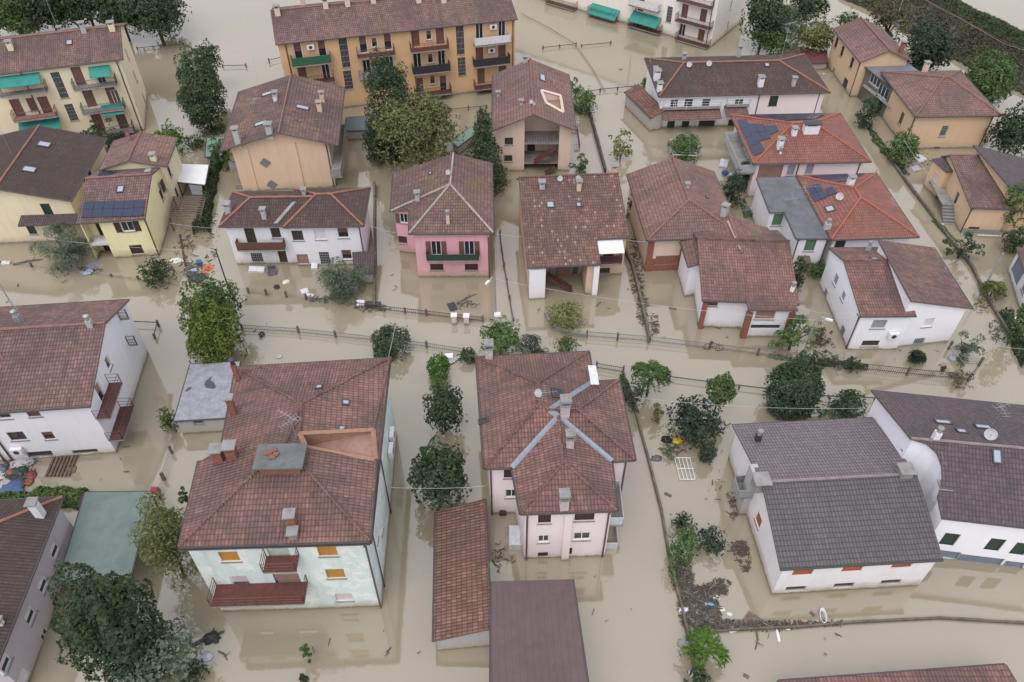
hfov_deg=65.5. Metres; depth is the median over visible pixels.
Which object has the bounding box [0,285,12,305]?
street lamp
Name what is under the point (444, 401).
tree
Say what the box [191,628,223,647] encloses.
log
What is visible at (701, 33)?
door
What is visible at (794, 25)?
tree
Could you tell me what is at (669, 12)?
stair window
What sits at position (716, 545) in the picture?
tree
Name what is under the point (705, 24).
apartment building
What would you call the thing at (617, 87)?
fence
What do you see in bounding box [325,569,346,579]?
window
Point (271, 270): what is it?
armchair
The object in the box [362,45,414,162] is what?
tree
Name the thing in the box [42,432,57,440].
window
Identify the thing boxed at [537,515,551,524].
window
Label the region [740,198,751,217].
hedge
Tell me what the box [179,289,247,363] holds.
tree
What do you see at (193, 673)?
tree
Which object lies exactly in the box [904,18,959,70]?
tree
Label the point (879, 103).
shrub
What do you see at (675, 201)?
house
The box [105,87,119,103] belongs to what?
door
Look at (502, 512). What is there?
hutch
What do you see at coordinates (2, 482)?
bag
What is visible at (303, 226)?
house
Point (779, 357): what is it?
hedge
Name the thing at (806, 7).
tree
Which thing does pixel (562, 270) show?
door
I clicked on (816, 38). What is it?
tree
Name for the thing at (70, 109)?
stair window
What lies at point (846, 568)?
window
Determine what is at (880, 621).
garden wall
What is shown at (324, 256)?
window
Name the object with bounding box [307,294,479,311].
debris
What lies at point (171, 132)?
shrub
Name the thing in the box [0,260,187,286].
fence
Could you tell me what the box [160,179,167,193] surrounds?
window
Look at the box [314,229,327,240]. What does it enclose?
window
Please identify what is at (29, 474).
bag
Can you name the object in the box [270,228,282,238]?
window
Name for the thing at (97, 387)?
window
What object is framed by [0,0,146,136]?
apartment building
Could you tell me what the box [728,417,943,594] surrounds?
house
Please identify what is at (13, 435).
window
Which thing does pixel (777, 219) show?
window
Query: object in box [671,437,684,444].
bag
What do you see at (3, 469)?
bag
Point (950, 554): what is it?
garage door
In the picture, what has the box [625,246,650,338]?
garden wall
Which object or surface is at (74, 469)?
crate
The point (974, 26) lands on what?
guard rail
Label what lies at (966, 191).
house
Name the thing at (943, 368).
shrub
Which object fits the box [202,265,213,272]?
board
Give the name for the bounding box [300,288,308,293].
crate
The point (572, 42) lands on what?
fence
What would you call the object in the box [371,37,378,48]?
window
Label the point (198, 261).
bin
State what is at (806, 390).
tree
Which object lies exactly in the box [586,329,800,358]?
fence
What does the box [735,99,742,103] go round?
window
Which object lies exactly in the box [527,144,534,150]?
window
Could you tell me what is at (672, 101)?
window
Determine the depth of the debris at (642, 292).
75.15 m
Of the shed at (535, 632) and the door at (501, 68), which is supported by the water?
the shed at (535, 632)
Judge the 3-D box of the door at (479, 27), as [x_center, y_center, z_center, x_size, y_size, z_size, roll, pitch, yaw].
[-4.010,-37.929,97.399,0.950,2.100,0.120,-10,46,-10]
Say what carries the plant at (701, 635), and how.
on the water
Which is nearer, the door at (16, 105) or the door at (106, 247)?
the door at (106, 247)
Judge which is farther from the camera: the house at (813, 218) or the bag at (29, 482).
the house at (813, 218)
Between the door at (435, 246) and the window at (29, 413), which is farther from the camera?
the door at (435, 246)
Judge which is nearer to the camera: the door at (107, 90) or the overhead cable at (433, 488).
the overhead cable at (433, 488)
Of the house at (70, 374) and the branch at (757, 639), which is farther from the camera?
the house at (70, 374)
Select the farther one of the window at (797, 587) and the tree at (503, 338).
the tree at (503, 338)
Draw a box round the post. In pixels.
[776,629,780,641]
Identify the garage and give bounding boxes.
[173,361,241,433]
[1007,246,1023,309]
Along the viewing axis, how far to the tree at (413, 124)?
83.26 m
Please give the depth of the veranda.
98.50 m
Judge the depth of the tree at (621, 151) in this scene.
89.86 m
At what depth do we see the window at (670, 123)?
96.31 m
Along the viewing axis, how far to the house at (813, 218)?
76.89 m
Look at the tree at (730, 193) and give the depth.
83.21 m
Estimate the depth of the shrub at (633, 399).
63.46 m
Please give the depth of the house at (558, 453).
54.78 m
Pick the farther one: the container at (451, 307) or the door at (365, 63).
the door at (365, 63)
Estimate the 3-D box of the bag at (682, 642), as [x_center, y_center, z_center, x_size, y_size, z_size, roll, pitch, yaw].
[11.081,19.424,51.137,0.935,0.638,0.583,11,46,11]
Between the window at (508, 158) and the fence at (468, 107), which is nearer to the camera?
the window at (508, 158)
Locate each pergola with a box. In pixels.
[169,196,206,231]
[668,139,697,163]
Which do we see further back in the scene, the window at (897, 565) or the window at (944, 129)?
the window at (944, 129)
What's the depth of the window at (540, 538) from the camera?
54.02 m
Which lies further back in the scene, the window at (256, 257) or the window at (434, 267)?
the window at (256, 257)
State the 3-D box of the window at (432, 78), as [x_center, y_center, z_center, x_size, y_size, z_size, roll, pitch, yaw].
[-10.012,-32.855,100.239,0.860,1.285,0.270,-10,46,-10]
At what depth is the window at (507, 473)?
54.87 m
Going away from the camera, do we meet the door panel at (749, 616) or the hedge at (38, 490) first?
the door panel at (749, 616)
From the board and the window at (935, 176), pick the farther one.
the window at (935, 176)
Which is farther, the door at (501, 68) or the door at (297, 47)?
the door at (501, 68)
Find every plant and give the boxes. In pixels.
[299,643,312,662]
[299,673,308,681]
[651,402,664,422]
[667,129,701,162]
[677,624,732,671]
[907,349,926,364]
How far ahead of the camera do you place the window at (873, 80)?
98.35 m
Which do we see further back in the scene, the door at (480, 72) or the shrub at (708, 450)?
the door at (480, 72)
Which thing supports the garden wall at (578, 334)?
on the water
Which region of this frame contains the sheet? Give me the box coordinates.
[169,257,182,263]
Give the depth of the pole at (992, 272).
73.47 m
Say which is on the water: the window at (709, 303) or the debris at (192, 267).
the debris at (192, 267)
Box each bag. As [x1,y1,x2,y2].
[0,466,7,471]
[0,471,5,479]
[0,478,10,487]
[5,473,22,481]
[9,458,35,468]
[12,465,27,474]
[23,478,33,485]
[24,470,36,478]
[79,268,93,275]
[186,270,195,276]
[188,273,205,281]
[199,651,213,661]
[202,630,220,644]
[282,279,289,284]
[651,455,661,460]
[660,435,671,442]
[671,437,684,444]
[677,638,691,647]
[947,355,957,360]
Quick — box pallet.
[45,455,78,476]
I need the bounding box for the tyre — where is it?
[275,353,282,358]
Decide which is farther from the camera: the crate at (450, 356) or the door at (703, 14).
the door at (703, 14)
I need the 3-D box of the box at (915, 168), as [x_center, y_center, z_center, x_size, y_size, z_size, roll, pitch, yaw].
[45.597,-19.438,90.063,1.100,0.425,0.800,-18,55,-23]
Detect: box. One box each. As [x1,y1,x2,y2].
[150,487,160,496]
[356,300,364,306]
[909,165,921,172]
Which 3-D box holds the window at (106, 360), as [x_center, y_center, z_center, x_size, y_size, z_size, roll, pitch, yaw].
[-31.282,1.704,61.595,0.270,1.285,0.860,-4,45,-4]
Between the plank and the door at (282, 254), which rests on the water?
the plank
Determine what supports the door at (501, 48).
in the apartment building at (441, 48)
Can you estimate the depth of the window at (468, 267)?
76.17 m
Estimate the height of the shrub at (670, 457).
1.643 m
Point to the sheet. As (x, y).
(178, 259)
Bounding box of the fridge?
[311,263,317,269]
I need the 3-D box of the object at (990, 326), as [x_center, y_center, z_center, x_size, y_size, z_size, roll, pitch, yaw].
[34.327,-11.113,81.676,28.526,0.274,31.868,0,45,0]
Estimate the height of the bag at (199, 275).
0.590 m
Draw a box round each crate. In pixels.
[67,466,76,473]
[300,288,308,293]
[445,353,460,363]
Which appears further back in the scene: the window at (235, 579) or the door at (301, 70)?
the door at (301, 70)
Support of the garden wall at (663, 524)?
on the water
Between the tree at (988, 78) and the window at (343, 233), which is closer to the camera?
the window at (343, 233)
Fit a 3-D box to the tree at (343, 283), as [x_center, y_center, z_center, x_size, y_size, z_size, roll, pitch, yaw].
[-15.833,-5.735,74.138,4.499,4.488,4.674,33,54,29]
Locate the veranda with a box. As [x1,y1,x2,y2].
[857,62,918,117]
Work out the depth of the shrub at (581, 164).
88.51 m
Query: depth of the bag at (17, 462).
61.12 m
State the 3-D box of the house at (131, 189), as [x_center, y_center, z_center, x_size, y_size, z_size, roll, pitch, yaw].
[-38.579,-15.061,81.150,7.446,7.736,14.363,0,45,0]
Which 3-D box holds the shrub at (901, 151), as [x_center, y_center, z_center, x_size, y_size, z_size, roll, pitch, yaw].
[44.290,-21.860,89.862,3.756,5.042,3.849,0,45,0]
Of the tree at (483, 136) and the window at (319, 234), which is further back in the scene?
the tree at (483, 136)
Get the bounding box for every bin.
[196,259,201,265]
[721,170,728,175]
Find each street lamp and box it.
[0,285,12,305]
[485,277,496,312]
[802,316,832,354]
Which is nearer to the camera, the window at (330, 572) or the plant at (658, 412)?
the window at (330, 572)
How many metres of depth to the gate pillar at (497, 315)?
71.64 m
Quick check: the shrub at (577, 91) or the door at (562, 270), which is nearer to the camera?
the door at (562, 270)
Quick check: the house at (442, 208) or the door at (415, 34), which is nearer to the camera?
the house at (442, 208)
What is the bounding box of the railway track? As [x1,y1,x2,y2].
[925,0,1023,50]
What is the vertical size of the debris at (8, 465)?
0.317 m
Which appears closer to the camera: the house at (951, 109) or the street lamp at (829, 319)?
the street lamp at (829, 319)
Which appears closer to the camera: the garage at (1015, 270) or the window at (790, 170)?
the garage at (1015, 270)
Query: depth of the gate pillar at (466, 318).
71.61 m
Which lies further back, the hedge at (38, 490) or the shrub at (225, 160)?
the shrub at (225, 160)
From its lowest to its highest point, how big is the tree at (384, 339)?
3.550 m
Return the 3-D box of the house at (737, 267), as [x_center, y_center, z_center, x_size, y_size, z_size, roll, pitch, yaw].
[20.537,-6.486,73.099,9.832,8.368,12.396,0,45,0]
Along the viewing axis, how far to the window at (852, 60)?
101.35 m
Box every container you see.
[1,261,10,264]
[447,302,457,310]
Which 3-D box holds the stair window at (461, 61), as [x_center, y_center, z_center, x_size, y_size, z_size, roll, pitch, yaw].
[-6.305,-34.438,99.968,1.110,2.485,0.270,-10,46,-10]
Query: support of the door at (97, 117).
in the apartment building at (76, 79)
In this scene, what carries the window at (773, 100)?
in the house at (685, 91)
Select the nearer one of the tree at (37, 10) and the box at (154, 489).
the box at (154, 489)
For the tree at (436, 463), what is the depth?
55.73 m
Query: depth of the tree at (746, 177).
85.54 m
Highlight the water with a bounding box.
[0,0,1023,681]
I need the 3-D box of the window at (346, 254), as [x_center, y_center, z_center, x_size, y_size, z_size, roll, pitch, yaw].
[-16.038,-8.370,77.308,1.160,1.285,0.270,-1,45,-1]
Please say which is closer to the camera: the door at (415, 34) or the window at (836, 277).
the window at (836, 277)
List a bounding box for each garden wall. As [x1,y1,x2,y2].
[373,181,376,307]
[544,311,586,337]
[587,108,606,172]
[623,373,695,675]
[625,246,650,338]
[689,616,1023,632]
[880,144,1013,341]
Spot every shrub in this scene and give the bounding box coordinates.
[80,117,125,151]
[135,253,176,288]
[154,118,188,156]
[155,406,177,431]
[177,486,187,504]
[184,131,205,151]
[207,137,232,171]
[425,352,450,379]
[429,372,446,393]
[456,347,475,364]
[545,299,586,334]
[553,334,581,351]
[568,153,588,173]
[571,77,584,98]
[574,86,597,115]
[625,377,644,412]
[626,194,631,217]
[640,78,646,87]
[662,443,674,459]
[683,666,711,681]
[698,440,717,464]
[793,254,807,287]
[802,321,832,343]
[805,259,825,277]
[806,345,830,368]
[816,403,835,418]
[824,352,843,368]
[827,389,869,418]
[834,7,858,25]
[842,355,863,373]
[853,90,879,128]
[870,93,882,113]
[883,125,920,165]
[938,364,946,370]
[942,230,984,259]
[946,363,974,388]
[953,330,985,364]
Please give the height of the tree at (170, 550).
9.502 m
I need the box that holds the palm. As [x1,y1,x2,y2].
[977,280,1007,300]
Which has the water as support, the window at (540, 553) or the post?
the post
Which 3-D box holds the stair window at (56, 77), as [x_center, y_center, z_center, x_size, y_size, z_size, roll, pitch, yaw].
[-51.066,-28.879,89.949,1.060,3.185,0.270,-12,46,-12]
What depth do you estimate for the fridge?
77.62 m
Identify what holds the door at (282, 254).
in the house at (303, 226)
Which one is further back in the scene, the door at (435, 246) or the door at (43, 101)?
the door at (43, 101)
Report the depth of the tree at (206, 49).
99.12 m
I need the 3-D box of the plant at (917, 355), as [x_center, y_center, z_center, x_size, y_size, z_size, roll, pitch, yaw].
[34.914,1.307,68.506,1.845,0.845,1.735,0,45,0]
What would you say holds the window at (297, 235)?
in the house at (303, 226)
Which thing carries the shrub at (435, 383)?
on the water
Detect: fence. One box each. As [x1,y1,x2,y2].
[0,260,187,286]
[134,320,159,338]
[136,42,185,53]
[156,424,176,499]
[222,63,246,67]
[229,286,325,303]
[239,323,464,353]
[354,300,483,321]
[450,104,486,111]
[499,230,513,321]
[521,13,605,91]
[542,42,576,49]
[572,84,635,94]
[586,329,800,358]
[596,361,624,371]
[669,374,875,400]
[802,355,973,381]
[947,340,984,371]
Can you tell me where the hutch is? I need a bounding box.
[499,510,505,515]
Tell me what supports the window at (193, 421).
in the garage at (201, 407)
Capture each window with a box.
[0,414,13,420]
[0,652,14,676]
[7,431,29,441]
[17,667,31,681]
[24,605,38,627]
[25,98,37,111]
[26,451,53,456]
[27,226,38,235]
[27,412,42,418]
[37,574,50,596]
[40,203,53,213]
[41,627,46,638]
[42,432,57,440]
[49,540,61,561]
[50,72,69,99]
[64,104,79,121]
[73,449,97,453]
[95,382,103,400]
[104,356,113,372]
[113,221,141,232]
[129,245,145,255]
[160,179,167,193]
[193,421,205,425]
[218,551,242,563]
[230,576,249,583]
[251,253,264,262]
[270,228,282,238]
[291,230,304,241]
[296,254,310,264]
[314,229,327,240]
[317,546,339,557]
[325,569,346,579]
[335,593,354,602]
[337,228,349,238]
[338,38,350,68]
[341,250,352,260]
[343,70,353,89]
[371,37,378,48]
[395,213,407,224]
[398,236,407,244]
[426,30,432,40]
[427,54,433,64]
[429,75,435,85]
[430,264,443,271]
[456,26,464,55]
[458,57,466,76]
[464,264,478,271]
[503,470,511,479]
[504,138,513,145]
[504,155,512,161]
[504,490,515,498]
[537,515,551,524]
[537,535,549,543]
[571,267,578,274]
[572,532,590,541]
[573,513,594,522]
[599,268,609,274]
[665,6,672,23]
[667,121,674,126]
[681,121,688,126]
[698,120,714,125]
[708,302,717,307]
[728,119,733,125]
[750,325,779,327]
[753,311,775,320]
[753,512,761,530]
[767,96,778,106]
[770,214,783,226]
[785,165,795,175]
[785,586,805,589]
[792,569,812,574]
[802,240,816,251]
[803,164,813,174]
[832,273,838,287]
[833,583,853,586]
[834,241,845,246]
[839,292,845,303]
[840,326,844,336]
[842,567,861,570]
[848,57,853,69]
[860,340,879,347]
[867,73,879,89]
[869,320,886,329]
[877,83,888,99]
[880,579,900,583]
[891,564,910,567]
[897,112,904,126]
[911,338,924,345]
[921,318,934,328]
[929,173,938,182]
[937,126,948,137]
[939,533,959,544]
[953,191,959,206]
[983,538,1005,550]
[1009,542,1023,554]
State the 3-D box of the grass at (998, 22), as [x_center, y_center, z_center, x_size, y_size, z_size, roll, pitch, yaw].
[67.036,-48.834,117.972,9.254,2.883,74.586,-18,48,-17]
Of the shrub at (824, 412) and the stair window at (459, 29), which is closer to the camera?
the shrub at (824, 412)
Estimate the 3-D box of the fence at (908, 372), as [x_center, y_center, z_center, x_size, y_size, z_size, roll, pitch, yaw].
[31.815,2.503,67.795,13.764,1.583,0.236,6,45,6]
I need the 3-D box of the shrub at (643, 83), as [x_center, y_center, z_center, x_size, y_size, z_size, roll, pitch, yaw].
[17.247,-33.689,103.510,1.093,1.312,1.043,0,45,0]
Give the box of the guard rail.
[926,0,1022,49]
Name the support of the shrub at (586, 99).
on the water
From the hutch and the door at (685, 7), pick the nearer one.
the hutch
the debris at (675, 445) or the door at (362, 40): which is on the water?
the debris at (675, 445)
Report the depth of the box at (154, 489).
58.97 m
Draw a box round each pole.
[215,249,228,290]
[986,253,1003,281]
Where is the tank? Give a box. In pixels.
[509,525,521,549]
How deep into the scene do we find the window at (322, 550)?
48.09 m
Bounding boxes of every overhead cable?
[23,235,210,250]
[390,486,479,488]
[496,279,808,319]
[635,397,852,408]
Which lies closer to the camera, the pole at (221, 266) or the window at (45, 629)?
the window at (45, 629)
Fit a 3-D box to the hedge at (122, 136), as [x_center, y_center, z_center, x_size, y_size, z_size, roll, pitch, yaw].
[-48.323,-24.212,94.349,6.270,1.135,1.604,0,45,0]
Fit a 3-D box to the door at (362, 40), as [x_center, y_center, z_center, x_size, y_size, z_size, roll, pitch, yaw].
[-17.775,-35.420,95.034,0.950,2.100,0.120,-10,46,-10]
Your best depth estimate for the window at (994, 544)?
53.63 m
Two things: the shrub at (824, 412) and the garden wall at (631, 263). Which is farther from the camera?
the garden wall at (631, 263)
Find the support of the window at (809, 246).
in the house at (813, 218)
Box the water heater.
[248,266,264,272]
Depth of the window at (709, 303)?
70.09 m
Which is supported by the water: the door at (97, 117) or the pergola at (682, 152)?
the pergola at (682, 152)
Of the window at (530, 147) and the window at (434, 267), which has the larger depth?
the window at (530, 147)
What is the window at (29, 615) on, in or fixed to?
in the house at (35, 534)
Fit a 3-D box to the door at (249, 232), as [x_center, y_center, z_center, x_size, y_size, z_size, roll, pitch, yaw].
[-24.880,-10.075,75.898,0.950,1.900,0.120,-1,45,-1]
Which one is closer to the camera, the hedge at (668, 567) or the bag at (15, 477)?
the hedge at (668, 567)
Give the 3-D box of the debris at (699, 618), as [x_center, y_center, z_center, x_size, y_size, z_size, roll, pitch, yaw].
[15.726,18.215,52.348,11.840,0.335,5.257,19,48,18]
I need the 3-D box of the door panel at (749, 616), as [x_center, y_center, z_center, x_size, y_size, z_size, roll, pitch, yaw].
[15.813,18.349,52.348,1.015,0.120,0.840,31,53,27]
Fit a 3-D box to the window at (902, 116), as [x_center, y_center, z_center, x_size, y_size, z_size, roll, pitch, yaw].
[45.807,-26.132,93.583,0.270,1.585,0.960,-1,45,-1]
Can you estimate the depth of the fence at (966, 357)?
68.36 m
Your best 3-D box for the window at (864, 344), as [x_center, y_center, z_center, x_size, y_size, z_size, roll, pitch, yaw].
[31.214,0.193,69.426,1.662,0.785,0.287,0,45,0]
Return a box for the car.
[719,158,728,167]
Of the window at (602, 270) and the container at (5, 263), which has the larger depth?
the container at (5, 263)
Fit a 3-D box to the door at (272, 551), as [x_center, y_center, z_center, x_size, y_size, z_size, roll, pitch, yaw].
[-13.995,12.752,48.004,1.300,1.600,0.120,-1,45,-1]
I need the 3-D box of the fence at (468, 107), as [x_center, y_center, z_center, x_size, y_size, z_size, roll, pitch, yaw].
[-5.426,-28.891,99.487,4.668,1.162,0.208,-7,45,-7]
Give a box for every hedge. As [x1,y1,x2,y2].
[0,485,88,509]
[92,133,130,138]
[191,142,226,234]
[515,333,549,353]
[619,372,631,401]
[667,563,678,585]
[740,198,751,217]
[768,354,794,360]
[807,356,868,369]
[856,112,909,174]
[871,136,905,167]
[931,219,955,240]
[999,307,1023,367]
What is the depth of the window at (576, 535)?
53.99 m
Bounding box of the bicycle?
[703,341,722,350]
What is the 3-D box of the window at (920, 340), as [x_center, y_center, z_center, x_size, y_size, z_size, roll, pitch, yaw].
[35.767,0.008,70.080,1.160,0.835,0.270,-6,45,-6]
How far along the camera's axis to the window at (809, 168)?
84.25 m
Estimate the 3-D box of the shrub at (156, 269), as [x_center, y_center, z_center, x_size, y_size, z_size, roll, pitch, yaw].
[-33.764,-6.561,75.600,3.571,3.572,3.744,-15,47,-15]
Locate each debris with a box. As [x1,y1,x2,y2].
[0,458,40,486]
[6,93,938,655]
[77,214,219,283]
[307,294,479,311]
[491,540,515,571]
[629,236,659,335]
[658,417,732,499]
[671,555,846,631]
[697,322,833,351]
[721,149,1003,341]
[725,492,751,571]
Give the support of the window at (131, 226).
in the house at (131, 189)
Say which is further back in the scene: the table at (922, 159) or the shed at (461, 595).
the table at (922, 159)
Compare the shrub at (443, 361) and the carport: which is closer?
the carport
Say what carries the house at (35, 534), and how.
on the water
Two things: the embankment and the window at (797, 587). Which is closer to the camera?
the window at (797, 587)
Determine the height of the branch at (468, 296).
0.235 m
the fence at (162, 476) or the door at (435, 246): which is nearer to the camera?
the fence at (162, 476)
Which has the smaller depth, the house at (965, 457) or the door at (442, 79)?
the house at (965, 457)
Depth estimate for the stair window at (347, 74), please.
97.61 m
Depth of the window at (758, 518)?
55.71 m
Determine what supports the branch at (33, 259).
on the water
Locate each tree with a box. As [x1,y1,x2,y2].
[0,0,43,35]
[14,0,78,29]
[28,221,96,278]
[46,560,170,681]
[54,0,108,27]
[91,0,139,41]
[111,615,204,681]
[115,0,191,44]
[127,491,197,590]
[173,40,227,137]
[176,275,247,323]
[177,658,209,681]
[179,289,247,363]
[193,38,223,90]
[315,256,370,305]
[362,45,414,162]
[362,110,397,166]
[367,84,466,171]
[370,322,412,362]
[406,435,471,510]
[422,379,467,434]
[464,107,509,195]
[479,315,524,354]
[608,128,632,160]
[631,360,673,396]
[665,394,724,449]
[666,524,700,567]
[670,511,697,533]
[690,523,729,556]
[705,371,736,415]
[721,167,746,207]
[733,159,749,190]
[738,0,791,52]
[748,21,793,54]
[762,350,825,420]
[768,314,820,349]
[782,3,805,43]
[786,0,830,35]
[789,12,835,53]
[865,0,916,42]
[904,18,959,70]
[964,49,1018,107]
[983,99,1023,156]
[998,224,1023,253]
[998,303,1023,344]
[1001,178,1023,226]
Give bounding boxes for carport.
[57,491,156,597]
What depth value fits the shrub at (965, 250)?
77.48 m
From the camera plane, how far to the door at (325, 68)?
96.14 m
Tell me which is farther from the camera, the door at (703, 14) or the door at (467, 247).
the door at (703, 14)
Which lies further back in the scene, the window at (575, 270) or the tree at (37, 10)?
the tree at (37, 10)
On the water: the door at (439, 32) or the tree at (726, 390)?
the tree at (726, 390)
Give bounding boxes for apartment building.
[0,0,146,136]
[270,0,517,107]
[544,0,747,49]
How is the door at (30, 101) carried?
in the apartment building at (76, 79)
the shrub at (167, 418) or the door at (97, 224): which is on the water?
the shrub at (167, 418)
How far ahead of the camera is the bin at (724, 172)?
89.20 m
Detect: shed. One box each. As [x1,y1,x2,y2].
[204,136,224,164]
[345,116,369,140]
[352,251,373,283]
[432,499,489,650]
[450,126,473,154]
[489,579,588,681]
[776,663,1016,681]
[799,47,827,69]
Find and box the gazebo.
[177,163,212,195]
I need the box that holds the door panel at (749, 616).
[743,611,761,625]
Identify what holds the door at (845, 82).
in the house at (859, 45)
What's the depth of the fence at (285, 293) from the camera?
74.58 m
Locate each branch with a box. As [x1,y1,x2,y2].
[13,257,42,265]
[458,293,475,302]
[755,630,763,648]
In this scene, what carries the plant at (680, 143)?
on the water
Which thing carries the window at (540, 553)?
in the house at (558, 453)
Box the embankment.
[846,0,1023,92]
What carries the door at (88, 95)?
in the apartment building at (76, 79)
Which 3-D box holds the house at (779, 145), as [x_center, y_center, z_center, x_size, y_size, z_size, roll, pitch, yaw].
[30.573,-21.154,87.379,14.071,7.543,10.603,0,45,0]
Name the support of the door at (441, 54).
in the apartment building at (441, 48)
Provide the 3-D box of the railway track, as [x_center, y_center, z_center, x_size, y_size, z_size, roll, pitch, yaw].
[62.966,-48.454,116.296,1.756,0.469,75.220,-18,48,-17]
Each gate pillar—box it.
[451,313,456,324]
[463,313,468,324]
[494,312,500,323]
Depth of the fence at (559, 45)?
111.69 m
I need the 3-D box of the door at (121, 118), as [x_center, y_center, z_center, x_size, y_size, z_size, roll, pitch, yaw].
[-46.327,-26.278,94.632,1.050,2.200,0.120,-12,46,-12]
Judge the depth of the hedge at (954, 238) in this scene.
81.92 m
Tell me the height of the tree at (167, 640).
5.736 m
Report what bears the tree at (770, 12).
on the water
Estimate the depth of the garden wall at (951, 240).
81.10 m
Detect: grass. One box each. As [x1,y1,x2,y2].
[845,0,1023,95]
[930,0,1023,46]
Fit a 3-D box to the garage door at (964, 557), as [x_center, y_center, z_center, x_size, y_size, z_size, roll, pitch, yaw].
[32.317,15.002,55.018,2.900,0.900,0.120,6,45,6]
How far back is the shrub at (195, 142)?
92.52 m
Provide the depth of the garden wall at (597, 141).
93.33 m
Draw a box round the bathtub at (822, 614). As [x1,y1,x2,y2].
[819,608,826,622]
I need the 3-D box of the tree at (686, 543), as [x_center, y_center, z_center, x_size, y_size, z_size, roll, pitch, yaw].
[11.729,14.015,54.118,2.298,4.847,2.205,0,45,0]
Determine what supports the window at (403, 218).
in the house at (442, 208)
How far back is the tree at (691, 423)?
61.55 m
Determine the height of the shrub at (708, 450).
2.980 m
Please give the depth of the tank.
55.91 m
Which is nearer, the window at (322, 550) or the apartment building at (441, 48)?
the window at (322, 550)
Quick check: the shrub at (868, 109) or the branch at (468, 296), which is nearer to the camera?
the branch at (468, 296)
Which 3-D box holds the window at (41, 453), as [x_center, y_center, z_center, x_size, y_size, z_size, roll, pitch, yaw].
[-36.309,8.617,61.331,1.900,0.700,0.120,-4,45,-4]
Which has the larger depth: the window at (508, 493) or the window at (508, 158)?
the window at (508, 158)
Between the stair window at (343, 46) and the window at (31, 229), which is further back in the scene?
the stair window at (343, 46)
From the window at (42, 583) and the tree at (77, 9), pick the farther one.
the tree at (77, 9)
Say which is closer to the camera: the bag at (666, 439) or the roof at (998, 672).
the roof at (998, 672)
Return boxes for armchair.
[267,264,276,275]
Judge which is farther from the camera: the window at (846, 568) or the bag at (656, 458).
the bag at (656, 458)
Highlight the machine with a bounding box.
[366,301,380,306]
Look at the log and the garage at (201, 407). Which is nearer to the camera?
the log
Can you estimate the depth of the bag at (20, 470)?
60.58 m
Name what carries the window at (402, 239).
in the house at (442, 208)
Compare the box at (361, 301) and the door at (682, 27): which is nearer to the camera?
the box at (361, 301)
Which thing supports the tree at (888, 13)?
on the water
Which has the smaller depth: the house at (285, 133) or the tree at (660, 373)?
the tree at (660, 373)
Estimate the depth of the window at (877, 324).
67.95 m
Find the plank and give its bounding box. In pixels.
[179,234,185,266]
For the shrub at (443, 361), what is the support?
on the water
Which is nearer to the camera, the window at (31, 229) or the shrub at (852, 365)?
the shrub at (852, 365)
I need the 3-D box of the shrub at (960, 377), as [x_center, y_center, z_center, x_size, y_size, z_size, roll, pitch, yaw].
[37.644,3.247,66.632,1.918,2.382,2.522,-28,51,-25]
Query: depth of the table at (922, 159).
91.11 m
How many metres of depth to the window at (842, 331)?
70.96 m
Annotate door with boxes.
[9,99,25,116]
[37,96,52,112]
[70,66,86,85]
[82,90,97,106]
[91,114,105,129]
[95,223,103,234]
[97,77,106,82]
[103,245,110,250]
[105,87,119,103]
[115,114,128,127]
[244,228,256,242]
[267,548,289,555]
[273,573,300,581]
[278,251,287,261]
[293,43,302,57]
[297,67,306,77]
[317,40,326,55]
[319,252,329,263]
[321,64,330,77]
[358,36,367,52]
[362,60,370,72]
[383,33,391,49]
[386,56,393,63]
[412,31,419,45]
[414,53,421,66]
[416,77,423,92]
[425,241,446,254]
[436,28,443,43]
[437,50,445,63]
[439,75,446,89]
[459,241,479,255]
[475,24,482,37]
[476,47,482,58]
[477,68,484,83]
[498,21,505,35]
[498,45,504,56]
[499,65,505,71]
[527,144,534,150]
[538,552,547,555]
[548,268,556,274]
[556,267,571,274]
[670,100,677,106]
[678,24,685,36]
[681,4,688,17]
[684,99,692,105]
[697,29,704,40]
[699,8,707,21]
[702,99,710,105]
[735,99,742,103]
[842,77,847,89]
[941,550,960,557]
[957,554,1003,564]
[1003,561,1023,567]
[1011,257,1023,285]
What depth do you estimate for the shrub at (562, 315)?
70.90 m
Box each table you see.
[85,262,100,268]
[675,457,694,479]
[912,154,927,163]
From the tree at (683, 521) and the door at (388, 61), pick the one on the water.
the tree at (683, 521)
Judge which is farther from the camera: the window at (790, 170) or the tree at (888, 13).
the tree at (888, 13)
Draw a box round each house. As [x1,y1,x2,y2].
[0,123,107,243]
[0,296,147,461]
[0,495,72,681]
[76,130,186,259]
[177,356,396,611]
[218,186,371,265]
[220,73,346,190]
[390,141,494,277]
[475,338,636,560]
[491,54,579,174]
[516,163,629,299]
[624,21,830,131]
[626,156,733,271]
[677,201,799,338]
[724,112,871,196]
[728,417,943,594]
[751,172,919,271]
[819,240,973,349]
[827,16,911,96]
[867,390,1023,568]
[880,60,1001,148]
[923,153,1015,233]
[973,145,1023,233]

